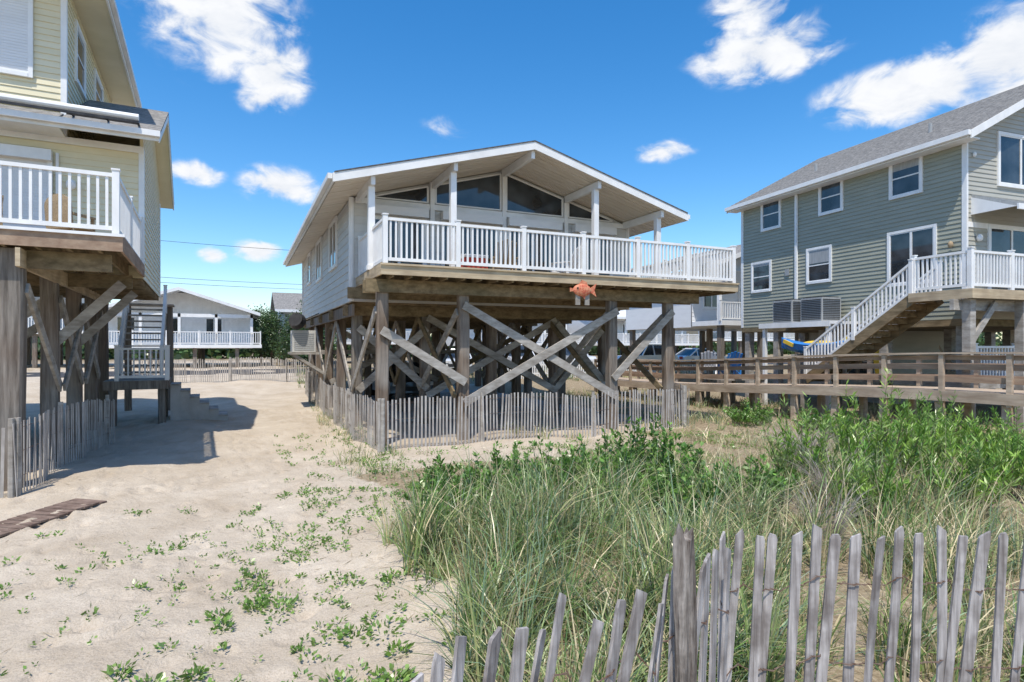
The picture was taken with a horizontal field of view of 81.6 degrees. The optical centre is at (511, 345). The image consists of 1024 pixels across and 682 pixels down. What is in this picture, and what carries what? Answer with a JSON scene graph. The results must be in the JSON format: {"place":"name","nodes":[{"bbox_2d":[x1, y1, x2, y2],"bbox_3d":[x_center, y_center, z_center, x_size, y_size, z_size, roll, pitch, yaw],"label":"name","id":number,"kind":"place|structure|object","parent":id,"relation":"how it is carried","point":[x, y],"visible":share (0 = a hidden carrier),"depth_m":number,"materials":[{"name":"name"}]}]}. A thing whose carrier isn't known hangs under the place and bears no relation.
{"place":"outdoors","nodes":[
{"label":"outdoors","id":0,"kind":"place"},
{"bbox_2d":[310,398,418,477],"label":"beach grass","id":1,"kind":"structure","parent":0,"point":[391,451],"depth_m":12.03,"materials":[{"name":"plant"}]},
{"bbox_2d":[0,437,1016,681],"bbox_3d":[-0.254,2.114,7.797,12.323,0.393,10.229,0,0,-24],"label":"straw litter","id":2,"kind":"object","parent":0,"point":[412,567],"visible":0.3,"depth_m":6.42,"materials":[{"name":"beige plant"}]},
{"bbox_2d":[0,349,1023,681],"bbox_3d":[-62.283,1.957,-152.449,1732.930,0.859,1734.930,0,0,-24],"label":"sand ground","id":3,"kind":"structure","parent":0,"point":[162,461],"depth_m":6.71,"materials":[{"name":"beige sand"}]},
{"bbox_2d":[0,498,106,536],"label":"wooden sand mat","id":4,"kind":"object","parent":3,"relation":"on","point":[8,526],"visible":0.96,"depth_m":7.65,"materials":[{"name":"wood"}]},
{"bbox_2d":[0,395,114,497],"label":"sand fence","id":5,"kind":"object","parent":3,"relation":"on","point":[14,479],"visible":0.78,"depth_m":9.94,"materials":[{"name":"wood"}]},
{"bbox_2d":[0,247,137,490],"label":"pilings","id":6,"kind":"object","parent":3,"relation":"on","point":[19,304],"visible":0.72,"depth_m":11.23,"materials":[{"name":"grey wood"}]},
{"bbox_2d":[0,225,158,304],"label":"deck","id":7,"kind":"structure","parent":6,"relation":"on","point":[50,254],"depth_m":9.59,"materials":[{"name":"brown wood"}]},
{"bbox_2d":[44,194,95,231],"bbox_3d":[-8.179,-2.264,10.988,0.560,0.968,0.550,0,0,7],"label":"wicker chair","id":8,"kind":"object","parent":7,"relation":"on","point":[55,208],"visible":0.47,"depth_m":10.74,"materials":[{"name":"beige wicker"}]},
{"bbox_2d":[0,160,141,260],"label":"deck railing","id":9,"kind":"object","parent":7,"relation":"on","point":[126,219],"visible":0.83,"depth_m":9.30,"materials":[{"name":"white paint"}]},
{"bbox_2d":[0,0,160,296],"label":"walls","id":10,"kind":"structure","parent":7,"relation":"on","point":[53,79],"depth_m":12.62,"materials":[{"name":"beige"}]},
{"bbox_2d":[0,0,139,228],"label":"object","id":11,"kind":"object","parent":10,"relation":"attached to","point":[16,37],"visible":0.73,"depth_m":12.03,"materials":[{"name":"white paint"}]},
{"bbox_2d":[0,0,173,209],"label":"roofs","id":12,"kind":"structure","parent":10,"relation":"on","point":[101,24],"depth_m":14.37,"materials":[{"name":"wood"}]},
{"bbox_2d":[27,297,110,367],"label":"grey cottage","id":13,"kind":"structure","parent":3,"relation":"on","point":[32,350],"depth_m":43.25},
{"bbox_2d":[103,285,227,426],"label":"stairs and landing","id":14,"kind":"structure","parent":3,"relation":"on","point":[176,400],"depth_m":17.39,"materials":[{"name":"grey wood"}]},
{"bbox_2d":[60,240,301,364],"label":"utility pole","id":15,"kind":"object","parent":3,"relation":"on","point":[61,362],"visible":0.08,"depth_m":55.06,"materials":[{"name":"brown wood"}]},
{"bbox_2d":[108,287,261,368],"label":"white cottage","id":16,"kind":"structure","parent":3,"relation":"on","point":[202,322],"depth_m":44.51,"materials":[{"name":"paint"}]},
{"bbox_2d":[140,357,335,382],"bbox_3d":[-12.919,1.277,28.748,8.781,1.470,1.012,0,0,-18],"label":"sand fence","id":17,"kind":"object","parent":3,"relation":"on","point":[230,368],"visible":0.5,"depth_m":28.98,"materials":[{"name":"wood"}]},
{"bbox_2d":[0,484,479,681],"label":"beach ground cover","id":18,"kind":"object","parent":3,"relation":"on","point":[263,586],"visible":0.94,"depth_m":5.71,"materials":[{"name":"green plant"}]},
{"bbox_2d":[241,303,278,363],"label":"shade tree","id":19,"kind":"object","parent":3,"relation":"on","point":[256,323],"visible":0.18,"depth_m":52.98,"materials":[{"name":"green plant"}]},
{"bbox_2d":[244,310,288,364],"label":"cedar tree","id":20,"kind":"object","parent":3,"relation":"on","point":[269,331],"visible":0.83,"depth_m":47.83,"materials":[{"name":"green plant"}]},
{"bbox_2d":[99,567,472,681],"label":"beach ground cover","id":21,"kind":"object","parent":3,"relation":"on","point":[405,673],"visible":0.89,"depth_m":4.50,"materials":[{"name":"green plant"}]},
{"bbox_2d":[265,313,308,366],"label":"cedar tree","id":22,"kind":"object","parent":3,"relation":"on","point":[288,329],"visible":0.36,"depth_m":43.90,"materials":[{"name":"green plant"}]},
{"bbox_2d":[285,330,336,366],"bbox_3d":[-12.593,0.291,38.188,3.380,3.025,3.772,0,0,-39],"label":"shade tree","id":23,"kind":"object","parent":3,"relation":"on","point":[303,356],"visible":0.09,"depth_m":37.77,"materials":[{"name":"green plant"}]},
{"bbox_2d":[305,362,335,403],"bbox_3d":[-8.542,1.501,25.963,0.864,1.753,7.295,0,0,-8],"label":"sand fence","id":24,"kind":"object","parent":3,"relation":"on","point":[309,386],"visible":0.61,"depth_m":23.23,"materials":[{"name":"wood"}]},
{"bbox_2d":[270,292,411,364],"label":"grey cottage","id":25,"kind":"structure","parent":3,"relation":"on","point":[285,303],"depth_m":51.63,"materials":[{"name":"wood"}]},
{"bbox_2d":[274,427,412,516],"bbox_3d":[-3.295,2.183,11.678,2.428,0.250,8.101,0,0,-24],"label":"beach ground cover","id":26,"kind":"object","parent":3,"relation":"on","point":[335,503],"visible":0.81,"depth_m":11.20,"materials":[{"name":"green plant"}]},
{"bbox_2d":[404,454,482,507],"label":"bayberry shrub","id":27,"kind":"object","parent":3,"relation":"on","point":[431,469],"visible":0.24,"depth_m":7.63,"materials":[{"name":"green plant"}]},
{"bbox_2d":[415,473,492,527],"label":"bayberry shrub","id":28,"kind":"object","parent":3,"relation":"on","point":[449,497],"visible":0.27,"depth_m":6.63,"materials":[{"name":"green plant"}]},
{"bbox_2d":[446,348,471,368],"bbox_3d":[-3.345,0.877,36.274,1.820,1.444,4.630,0,0,-4],"label":"parked car","id":29,"kind":"object","parent":3,"relation":"on","point":[449,363],"visible":0.1,"depth_m":34.06,"materials":[{"name":"white paint"}]},
{"bbox_2d":[363,390,584,421],"bbox_3d":[-2.638,2.308,23.634,6.400,0.385,10.800,0,0,-24],"label":"concrete pad","id":30,"kind":"object","parent":3,"relation":"on","point":[445,394],"visible":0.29,"depth_m":20.39,"materials":[{"name":"grey concrete"}]},
{"bbox_2d":[371,362,432,400],"bbox_3d":[-4.665,1.392,24.463,1.820,1.444,4.630,0,0,-24],"label":"parked car","id":31,"kind":"object","parent":30,"relation":"on","point":[411,387],"visible":0.2,"depth_m":22.45,"materials":[{"name":"grey paint"}]},
{"bbox_2d":[304,292,673,443],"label":"pilings","id":32,"kind":"object","parent":3,"relation":"on","point":[353,317],"visible":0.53,"depth_m":17.31,"materials":[{"name":"brown wood"}]},
{"bbox_2d":[288,313,324,374],"bbox_3d":[-7.417,-0.088,21.383,1.259,2.259,1.532,0,0,-24],"label":"air conditioner and dish","id":33,"kind":"object","parent":32,"relation":"attached to","point":[302,342],"visible":0.98,"depth_m":20.89,"materials":[{"name":"metal"}]},
{"bbox_2d":[302,172,628,320],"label":"walls","id":34,"kind":"structure","parent":32,"relation":"on","point":[327,293],"depth_m":17.02,"materials":[{"name":"grey"}]},
{"bbox_2d":[307,173,622,285],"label":"windows and doors","id":35,"kind":"structure","parent":34,"relation":"attached to","point":[478,194],"depth_m":16.80,"materials":[{"name":"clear glass"}]},
{"bbox_2d":[283,140,689,266],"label":"gable roof","id":36,"kind":"structure","parent":34,"relation":"on","point":[554,171],"depth_m":15.93,"materials":[{"name":"wood"}]},
{"bbox_2d":[308,301,674,405],"bbox_3d":[-2.252,0.225,21.338,8.400,2.518,14.806,0,0,-24],"label":"cross bracing","id":37,"kind":"object","parent":32,"relation":"attached to","point":[594,330],"visible":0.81,"depth_m":16.52,"materials":[{"name":"wood"}]},
{"bbox_2d":[347,262,739,307],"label":"deck","id":38,"kind":"structure","parent":32,"relation":"on","point":[408,282],"depth_m":14.55,"materials":[{"name":"brown wood"}]},
{"bbox_2d":[461,254,487,268],"bbox_3d":[-0.887,-1.940,13.882,0.634,0.400,0.380,0,0,-24],"label":"cooler box","id":39,"kind":"object","parent":38,"relation":"on","point":[479,258],"visible":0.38,"depth_m":13.72,"materials":[{"name":"red plastic"}]},
{"bbox_2d":[488,239,517,269],"bbox_3d":[-0.226,-2.242,15.648,0.720,1.004,0.839,0,0,-11],"label":"deck chair","id":40,"kind":"object","parent":38,"relation":"on","point":[498,261],"visible":0.43,"depth_m":15.44,"materials":[{"name":"wicker"}]},
{"bbox_2d":[356,150,663,278],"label":"porch posts and beams","id":41,"kind":"object","parent":38,"relation":"on","point":[368,187],"visible":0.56,"depth_m":15.95,"materials":[{"name":"white paint"}]},
{"bbox_2d":[357,213,735,282],"bbox_3d":[0.527,-2.257,17.230,9.854,1.075,6.004,0,0,-24],"label":"deck railing","id":42,"kind":"object","parent":38,"relation":"on","point":[686,267],"visible":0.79,"depth_m":14.35,"materials":[{"name":"white paint"}]},
{"bbox_2d":[551,247,579,273],"bbox_3d":[1.593,-2.242,16.592,0.839,1.004,0.720,0,0,40],"label":"deck chair","id":43,"kind":"object","parent":38,"relation":"on","point":[569,263],"visible":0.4,"depth_m":16.44,"materials":[{"name":"white plastic"}]},
{"bbox_2d":[570,280,595,304],"bbox_3d":[1.728,-1.295,14.365,0.740,0.610,0.150,0,0,-24],"label":"hanging fish sign","id":44,"kind":"object","parent":38,"relation":"hanging from","point":[583,289],"visible":1,"depth_m":14.32,"materials":[{"name":"wood"}]},
{"bbox_2d":[447,440,554,500],"bbox_3d":[-0.088,1.699,7.595,1.381,0.973,1.114,0,0,-24],"label":"bayberry shrub","id":45,"kind":"object","parent":3,"relation":"on","point":[469,470],"visible":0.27,"depth_m":7.44,"materials":[{"name":"green plant"}]},
{"bbox_2d":[314,374,688,452],"bbox_3d":[-0.896,1.751,19.294,9.706,1.418,11.230,0,0,-24],"label":"sand fence","id":46,"kind":"object","parent":3,"relation":"on","point":[325,395],"visible":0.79,"depth_m":13.96,"materials":[{"name":"wood"}]},
{"bbox_2d":[446,320,582,354],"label":"white cottage","id":47,"kind":"structure","parent":3,"relation":"on","point":[542,338],"depth_m":60.03,"materials":[{"name":"wood"}]},
{"bbox_2d":[38,322,1001,359],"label":"distant tree line","id":48,"kind":"object","parent":3,"relation":"on","point":[209,353],"visible":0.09,"depth_m":76.76,"materials":[{"name":"green plant"}]},
{"bbox_2d":[504,344,535,371],"bbox_3d":[0.263,0.737,37.039,1.820,1.724,4.630,0,0,-14],"label":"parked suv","id":49,"kind":"object","parent":3,"relation":"on","point":[509,356],"visible":0.05,"depth_m":35.76,"materials":[{"name":"white paint"}]},
{"bbox_2d":[494,450,591,511],"bbox_3d":[0.355,1.657,6.818,1.148,0.900,0.997,0,0,11],"label":"bayberry shrub","id":50,"kind":"object","parent":3,"relation":"on","point":[566,464],"visible":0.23,"depth_m":6.86,"materials":[{"name":"green plant"}]},
{"bbox_2d":[498,435,601,490],"bbox_3d":[0.487,1.679,7.813,1.602,1.032,1.347,0,0,-24],"label":"bayberry shrub","id":51,"kind":"object","parent":3,"relation":"on","point":[550,449],"visible":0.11,"depth_m":7.71,"materials":[{"name":"green plant"}]},
{"bbox_2d":[540,344,596,368],"bbox_3d":[3.655,0.737,39.244,1.820,1.724,4.630,0,0,-24],"label":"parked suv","id":52,"kind":"object","parent":3,"relation":"on","point":[591,358],"visible":0.07,"depth_m":37.95,"materials":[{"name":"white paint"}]},
{"bbox_2d":[556,428,654,480],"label":"bayberry shrub","id":53,"kind":"object","parent":3,"relation":"on","point":[606,446],"visible":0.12,"depth_m":7.59,"materials":[{"name":"green plant"}]},
{"bbox_2d":[560,443,655,518],"bbox_3d":[1.148,1.625,7.044,1.143,0.934,1.282,0,0,8],"label":"bayberry shrub","id":54,"kind":"object","parent":3,"relation":"on","point":[602,459],"visible":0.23,"depth_m":7.08,"materials":[{"name":"green plant"}]},
{"bbox_2d":[507,357,726,378],"bbox_3d":[6.978,1.290,36.491,17.035,1.171,0.047,0,0,-24],"label":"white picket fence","id":55,"kind":"object","parent":3,"relation":"on","point":[543,364],"visible":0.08,"depth_m":35.51,"materials":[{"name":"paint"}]},
{"bbox_2d":[568,310,698,354],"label":"gabled cottage","id":56,"kind":"structure","parent":3,"relation":"on","point":[623,335],"depth_m":62.94,"materials":[{"name":"white paint"}]},
{"bbox_2d":[444,621,838,681],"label":"beach grass","id":57,"kind":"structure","parent":3,"relation":"on","point":[646,662],"depth_m":3.51,"materials":[{"name":"green plant"}]},
{"bbox_2d":[608,412,681,474],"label":"bayberry shrub","id":58,"kind":"object","parent":3,"relation":"on","point":[641,441],"visible":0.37,"depth_m":7.74,"materials":[{"name":"green plant"}]},
{"bbox_2d":[617,344,677,365],"bbox_3d":[9.159,0.737,40.658,4.630,1.724,1.820,0,0,-35],"label":"parked suv","id":59,"kind":"object","parent":3,"relation":"on","point":[651,351],"visible":0.23,"depth_m":39.92,"materials":[{"name":"white paint"}]},
{"bbox_2d":[354,423,994,510],"bbox_3d":[3.600,2.071,11.519,12.247,0.406,6.317,0,0,-24],"label":"beach ground cover","id":60,"kind":"object","parent":3,"relation":"on","point":[559,445],"visible":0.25,"depth_m":12.42,"materials":[{"name":"green plant"}]},
{"bbox_2d":[633,454,744,523],"bbox_3d":[1.909,1.635,6.537,1.172,0.819,0.977,0,0,-24],"label":"bayberry shrub","id":61,"kind":"object","parent":3,"relation":"on","point":[674,482],"visible":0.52,"depth_m":6.39,"materials":[{"name":"green plant"}]},
{"bbox_2d":[641,434,744,494],"bbox_3d":[2.250,1.591,7.424,1.414,0.993,1.265,0,0,-24],"label":"bayberry shrub","id":62,"kind":"object","parent":3,"relation":"on","point":[700,451],"visible":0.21,"depth_m":7.41,"materials":[{"name":"green plant"}]},
{"bbox_2d":[387,418,1010,485],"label":"beach grass","id":63,"kind":"structure","parent":3,"relation":"on","point":[729,441],"depth_m":12.99,"materials":[{"name":"green plant"}]},
{"bbox_2d":[676,348,726,366],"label":"parked car","id":64,"kind":"object","parent":3,"relation":"on","point":[688,354],"visible":0.23,"depth_m":42.38,"materials":[{"name":"white paint"}]},
{"bbox_2d":[626,244,799,383],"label":"white deck house","id":65,"kind":"structure","parent":3,"relation":"on","point":[719,314],"depth_m":32.75,"materials":[{"name":"wood"}]},
{"bbox_2d":[411,523,1023,681],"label":"sand fence","id":66,"kind":"object","parent":3,"relation":"on","point":[690,613],"visible":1,"depth_m":2.45,"materials":[{"name":"wood"}]},
{"bbox_2d":[676,378,765,405],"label":"patio platform","id":67,"kind":"structure","parent":3,"relation":"on","point":[732,396],"depth_m":22.80,"materials":[{"name":"brown wood"}]},
{"bbox_2d":[701,351,716,373],"bbox_3d":[7.884,0.698,23.823,0.720,1.004,0.839,0,0,18],"label":"deck chair","id":68,"kind":"object","parent":67,"relation":"on","point":[708,355],"visible":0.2,"depth_m":23.54,"materials":[{"name":"white paint"}]},
{"bbox_2d":[718,351,742,373],"bbox_3d":[8.224,0.698,22.339,0.720,1.004,0.839,0,0,-5],"label":"deck chair","id":69,"kind":"object","parent":67,"relation":"on","point":[734,356],"visible":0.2,"depth_m":22.05,"materials":[{"name":"blue plastic"}]},
{"bbox_2d":[430,416,1023,648],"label":"dry seed stalks","id":70,"kind":"object","parent":3,"relation":"on","point":[768,509],"visible":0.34,"depth_m":5.78,"materials":[{"name":"beige plant"}]},
{"bbox_2d":[675,331,794,356],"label":"grey cottage","id":71,"kind":"structure","parent":3,"relation":"on","point":[727,336],"depth_m":67.23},
{"bbox_2d":[723,407,773,426],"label":"bayberry shrub","id":72,"kind":"object","parent":3,"relation":"on","point":[745,416],"visible":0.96,"depth_m":16.03,"materials":[{"name":"green plant"}]},
{"bbox_2d":[724,397,773,422],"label":"bayberry shrub","id":73,"kind":"object","parent":3,"relation":"on","point":[747,409],"visible":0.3,"depth_m":17.30,"materials":[{"name":"green plant"}]},
{"bbox_2d":[488,397,1023,575],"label":"beach grass","id":74,"kind":"structure","parent":3,"relation":"on","point":[760,444],"depth_m":13.67,"materials":[{"name":"green plant"}]},
{"bbox_2d":[715,453,801,517],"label":"bayberry shrub","id":75,"kind":"object","parent":3,"relation":"on","point":[784,484],"visible":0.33,"depth_m":7.02,"materials":[{"name":"green plant"}]},
{"bbox_2d":[748,414,844,472],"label":"shrub","id":76,"kind":"object","parent":3,"relation":"on","point":[800,440],"visible":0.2,"depth_m":9.34,"materials":[{"name":"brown plant"}]},
{"bbox_2d":[756,416,840,468],"bbox_3d":[4.897,1.574,9.758,1.962,0.952,1.916,0,0,-24],"label":"dead brush","id":77,"kind":"object","parent":3,"relation":"on","point":[811,437],"visible":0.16,"depth_m":9.78,"materials":[{"name":"brown plant"}]},
{"bbox_2d":[759,391,843,490],"bbox_3d":[4.022,1.345,8.255,1.098,1.456,0.924,0,0,23],"label":"seaside goldenrod","id":78,"kind":"object","parent":3,"relation":"on","point":[819,449],"visible":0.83,"depth_m":8.13,"materials":[{"name":"green plant"}]},
{"bbox_2d":[594,352,1023,448],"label":"beach access boardwalk","id":79,"kind":"structure","parent":3,"relation":"on","point":[1009,397],"depth_m":16.14,"materials":[{"name":"brown wood"}]},
{"bbox_2d":[781,337,846,412],"bbox_3d":[10.098,0.990,19.547,0.710,2.580,2.600,0,0,-35],"label":"kayak","id":80,"kind":"object","parent":3,"relation":"on","point":[792,345],"visible":0.43,"depth_m":19.90,"materials":[{"name":"blue plastic"}]},
{"bbox_2d":[788,408,841,429],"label":"bayberry shrub","id":81,"kind":"object","parent":3,"relation":"on","point":[815,418],"visible":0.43,"depth_m":15.66,"materials":[{"name":"green plant"}]},
{"bbox_2d":[767,472,894,542],"bbox_3d":[3.318,1.720,6.251,1.387,0.652,1.310,0,0,-24],"label":"dead brush","id":82,"kind":"object","parent":3,"relation":"on","point":[843,522],"visible":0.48,"depth_m":6.24,"materials":[{"name":"brown plant"}]},
{"bbox_2d":[759,436,907,509],"bbox_3d":[4.111,1.611,7.567,1.927,0.912,1.807,0,0,-24],"label":"dead brush","id":83,"kind":"object","parent":3,"relation":"on","point":[817,478],"visible":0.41,"depth_m":7.63,"materials":[{"name":"brown plant"}]},
{"bbox_2d":[677,414,1023,681],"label":"beach grass","id":84,"kind":"structure","parent":3,"relation":"on","point":[913,497],"depth_m":5.47,"materials":[{"name":"green plant"}]},
{"bbox_2d":[823,410,879,437],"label":"bayberry shrub","id":85,"kind":"object","parent":3,"relation":"on","point":[863,423],"visible":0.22,"depth_m":14.04,"materials":[{"name":"green plant"}]},
{"bbox_2d":[831,420,877,448],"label":"bayberry shrub","id":86,"kind":"object","parent":3,"relation":"on","point":[854,435],"visible":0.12,"depth_m":12.90,"materials":[{"name":"green plant"}]},
{"bbox_2d":[824,443,917,522],"bbox_3d":[4.257,1.641,7.039,0.846,0.969,0.863,0,0,-40],"label":"seaside goldenrod","id":87,"kind":"object","parent":3,"relation":"on","point":[863,477],"visible":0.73,"depth_m":7.05,"materials":[{"name":"green plant"}]},
{"bbox_2d":[826,368,924,495],"bbox_3d":[4.867,1.164,8.129,1.222,1.777,1.088,0,0,-24],"label":"seaside goldenrod","id":88,"kind":"object","parent":3,"relation":"on","point":[883,440],"visible":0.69,"depth_m":7.96,"materials":[{"name":"green plant"}]},
{"bbox_2d":[745,296,1014,421],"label":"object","id":89,"kind":"object","parent":3,"relation":"on","point":[817,311],"visible":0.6,"depth_m":21.32,"materials":[{"name":"grey"}]},
{"bbox_2d":[741,107,1023,331],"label":"walls","id":90,"kind":"structure","parent":89,"relation":"on","point":[862,224],"depth_m":19.40,"materials":[{"name":"green"}]},
{"bbox_2d":[725,84,1023,214],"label":"roof and canopy","id":91,"kind":"structure","parent":90,"relation":"on","point":[972,120],"depth_m":19.56,"materials":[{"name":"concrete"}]},
{"bbox_2d":[751,131,1023,292],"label":"windows and doors","id":92,"kind":"structure","parent":90,"relation":"attached to","point":[905,178],"depth_m":18.32,"materials":[{"name":"white glass"}]},
{"bbox_2d":[939,345,955,374],"bbox_3d":[13.309,0.478,17.802,0.839,1.004,0.720,0,0,37],"label":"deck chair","id":93,"kind":"object","parent":89,"relation":"on","point":[949,372],"visible":0.16,"depth_m":17.65,"materials":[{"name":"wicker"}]},
{"bbox_2d":[869,388,941,477],"bbox_3d":[5.651,1.324,8.563,0.928,1.434,1.266,0,0,35],"label":"seaside goldenrod","id":94,"kind":"object","parent":3,"relation":"on","point":[906,427],"visible":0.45,"depth_m":8.48,"materials":[{"name":"green plant"}]},
{"bbox_2d":[803,246,1023,431],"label":"deck and stairs","id":95,"kind":"structure","parent":3,"relation":"on","point":[882,329],"depth_m":15.55,"materials":[{"name":"white paint"}]},
{"bbox_2d":[890,395,968,464],"bbox_3d":[7.240,1.452,10.350,1.178,1.405,1.336,0,0,38],"label":"seaside goldenrod","id":96,"kind":"object","parent":3,"relation":"on","point":[950,418],"visible":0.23,"depth_m":10.26,"materials":[{"name":"green plant"}]},
{"bbox_2d":[902,390,966,474],"bbox_3d":[6.607,1.379,9.368,1.072,1.368,0.908,0,0,-44],"label":"seaside goldenrod","id":97,"kind":"object","parent":3,"relation":"on","point":[940,448],"visible":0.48,"depth_m":9.25,"materials":[{"name":"green plant"}]},
{"bbox_2d":[931,409,988,448],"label":"bayberry shrub","id":98,"kind":"object","parent":3,"relation":"on","point":[965,423],"visible":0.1,"depth_m":12.39,"materials":[{"name":"green plant"}]},
{"bbox_2d":[909,410,1021,512],"bbox_3d":[5.636,1.443,7.364,1.176,1.302,0.935,0,0,6],"label":"seaside goldenrod","id":99,"kind":"object","parent":3,"relation":"on","point":[989,474],"visible":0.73,"depth_m":7.29,"materials":[{"name":"green plant"}]},
{"bbox_2d":[962,419,1023,500],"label":"seaside goldenrod","id":100,"kind":"object","parent":3,"relation":"on","point":[1016,472],"visible":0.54,"depth_m":7.95,"materials":[{"name":"green plant"}]},
{"bbox_2d":[963,406,1023,466],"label":"seaside goldenrod","id":101,"kind":"object","parent":3,"relation":"on","point":[996,437],"visible":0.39,"depth_m":9.98,"materials":[{"name":"green plant"}]},
{"bbox_2d":[1003,422,1023,475],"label":"seaside goldenrod","id":102,"kind":"object","parent":3,"relation":"on","point":[1011,432],"visible":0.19,"depth_m":8.79,"materials":[{"name":"green plant"}]},
{"bbox_2d":[27,360,997,377],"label":"street","id":103,"kind":"structure","parent":0,"point":[111,373],"depth_m":35.28,"materials":[{"name":"grey asphalt"}]},
{"bbox_2d":[294,364,741,387],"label":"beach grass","id":104,"kind":"structure","parent":0,"point":[473,379],"depth_m":33.59,"materials":[{"name":"green plant"}]},
{"bbox_2d":[109,0,1023,342],"label":"sky","id":105,"kind":"structure","parent":0,"point":[699,107],"materials":[{"name":"blue"}]},
{"bbox_2d":[347,431,922,681],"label":"beach grass","id":106,"kind":"structure","parent":0,"point":[530,544],"depth_m":4.64,"materials":[{"name":"green plant"}]},
{"bbox_2d":[523,387,858,427],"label":"beach grass","id":107,"kind":"structure","parent":0,"point":[702,404],"depth_m":21.08,"materials":[{"name":"green plant"}]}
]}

